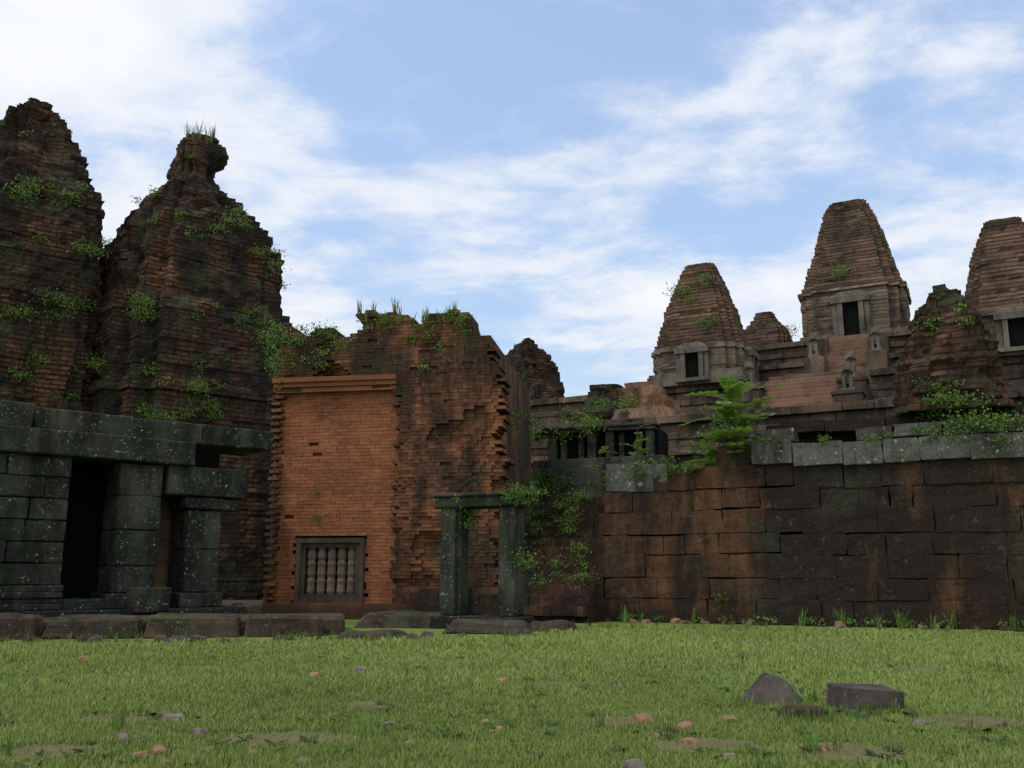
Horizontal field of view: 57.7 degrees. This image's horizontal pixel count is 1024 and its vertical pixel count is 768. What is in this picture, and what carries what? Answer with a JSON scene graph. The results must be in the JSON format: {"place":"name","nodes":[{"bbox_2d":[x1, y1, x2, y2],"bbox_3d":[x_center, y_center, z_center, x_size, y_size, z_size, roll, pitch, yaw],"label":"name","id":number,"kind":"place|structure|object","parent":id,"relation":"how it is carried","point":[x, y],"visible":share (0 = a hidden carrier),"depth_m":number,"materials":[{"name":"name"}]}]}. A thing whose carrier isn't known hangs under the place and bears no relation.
{"place":"outdoors","nodes":[
{"label":"outdoors","id":0,"kind":"place"},
{"bbox_2d":[0,119,297,420],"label":"foliage","id":1,"kind":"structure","parent":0,"point":[93,253],"depth_m":33.44,"materials":[{"name":"green plant"}]},
{"bbox_2d":[0,617,1023,767],"bbox_3d":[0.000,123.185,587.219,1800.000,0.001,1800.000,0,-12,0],"label":"ground","id":2,"kind":"structure","parent":0,"point":[350,625],"depth_m":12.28,"materials":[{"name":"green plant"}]},
{"bbox_2d":[0,97,104,411],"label":"brick tower","id":3,"kind":"structure","parent":2,"relation":"on","point":[28,263],"depth_m":33.20,"materials":[{"name":"black brick"}]},
{"bbox_2d":[0,400,272,616],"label":"gallery","id":4,"kind":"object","parent":2,"relation":"on","point":[109,514],"depth_m":18.28,"materials":[{"name":"stone"}]},
{"bbox_2d":[86,133,291,599],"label":"brick tower","id":5,"kind":"structure","parent":2,"relation":"on","point":[183,274],"depth_m":34.38,"materials":[{"name":"black brick"}]},
{"bbox_2d":[0,600,577,639],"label":"kerb stones","id":6,"kind":"object","parent":2,"relation":"on","point":[254,621],"visible":0.59,"depth_m":15.81,"materials":[{"name":"grey stone"}]},
{"bbox_2d":[262,309,530,619],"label":"brick hall","id":7,"kind":"structure","parent":2,"relation":"on","point":[379,437],"depth_m":23.46,"materials":[{"name":"brick"}]},
{"bbox_2d":[429,491,534,628],"bbox_3d":[-0.596,3.558,18.766,2.039,2.706,0.867,-5,-13,22],"label":"door frame","id":8,"kind":"object","parent":2,"relation":"on","point":[453,604],"visible":0.84,"depth_m":18.60,"materials":[{"name":"stone"}]},
{"bbox_2d":[0,627,1023,760],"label":"dirt patches","id":9,"kind":"object","parent":2,"relation":"on","point":[850,750],"visible":0.39,"depth_m":5.84,"materials":[{"name":"brown soil"}]},
{"bbox_2d":[414,497,613,622],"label":"laterite wall","id":10,"kind":"structure","parent":2,"relation":"on","point":[557,598],"depth_m":22.11,"materials":[{"name":"stone"}]},
{"bbox_2d":[49,296,601,588],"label":"vegetation","id":11,"kind":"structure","parent":10,"relation":"on","point":[531,481],"depth_m":24.04,"materials":[{"name":"green plant"}]},
{"bbox_2d":[533,421,679,509],"bbox_3d":[3.143,4.342,30.140,4.292,5.788,2.712,-4,-12,20],"label":"gallery","id":12,"kind":"object","parent":10,"relation":"on","point":[573,456],"visible":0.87,"depth_m":29.56,"materials":[{"name":"stone"}]},
{"bbox_2d":[505,338,564,399],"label":"brick tower","id":13,"kind":"structure","parent":2,"relation":"on","point":[535,367],"depth_m":48.26,"materials":[{"name":"black brick"}]},
{"bbox_2d":[597,407,1023,629],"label":"laterite wall","id":14,"kind":"structure","parent":2,"relation":"on","point":[782,527],"depth_m":19.72,"materials":[{"name":"black stone"}]},
{"bbox_2d":[531,351,1023,508],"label":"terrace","id":15,"kind":"structure","parent":14,"relation":"on","point":[847,391],"depth_m":33.97,"materials":[{"name":"stone"}]},
{"bbox_2d":[574,384,623,422],"bbox_3d":[3.756,3.457,36.048,2.760,6.994,2.711,-5,-13,24],"label":"ruin shrine","id":16,"kind":"object","parent":15,"relation":"on","point":[603,391],"visible":0.11,"depth_m":35.77,"materials":[{"name":"brick"}]},
{"bbox_2d":[611,381,685,461],"bbox_3d":[5.020,3.127,33.054,3.198,6.496,3.163,-6,-13,26],"label":"ruin shrine","id":17,"kind":"object","parent":15,"relation":"on","point":[658,400],"visible":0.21,"depth_m":32.83,"materials":[{"name":"brick"}]},
{"bbox_2d":[647,262,760,387],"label":"tower","id":18,"kind":"structure","parent":15,"relation":"on","point":[685,353],"depth_m":39.47,"materials":[{"name":"brick"}]},
{"bbox_2d":[756,326,911,381],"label":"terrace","id":19,"kind":"structure","parent":15,"relation":"on","point":[875,348],"depth_m":39.27,"materials":[{"name":"stone"}]},
{"bbox_2d":[745,311,792,365],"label":"tower","id":20,"kind":"structure","parent":19,"relation":"on","point":[765,328],"depth_m":46.11,"materials":[{"name":"brick"}]},
{"bbox_2d":[797,199,911,340],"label":"tower","id":21,"kind":"structure","parent":19,"relation":"on","point":[873,291],"depth_m":42.45,"materials":[{"name":"brick"}]},
{"bbox_2d":[964,216,1023,357],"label":"tower","id":22,"kind":"structure","parent":15,"relation":"on","point":[994,293],"depth_m":34.82,"materials":[{"name":"brick"}]},
{"bbox_2d":[892,284,1015,414],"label":"ruined tower","id":23,"kind":"structure","parent":14,"relation":"on","point":[953,350],"depth_m":19.56,"materials":[{"name":"brick"}]},
{"bbox_2d":[731,689,906,724],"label":"grass tufts","id":24,"kind":"object","parent":2,"relation":"on","point":[741,705],"visible":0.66,"depth_m":6.90,"materials":[{"name":"green plant"}]},
{"bbox_2d":[0,0,1023,396],"label":"sky","id":25,"kind":"structure","parent":0,"point":[545,169],"materials":[{"name":"blue"}]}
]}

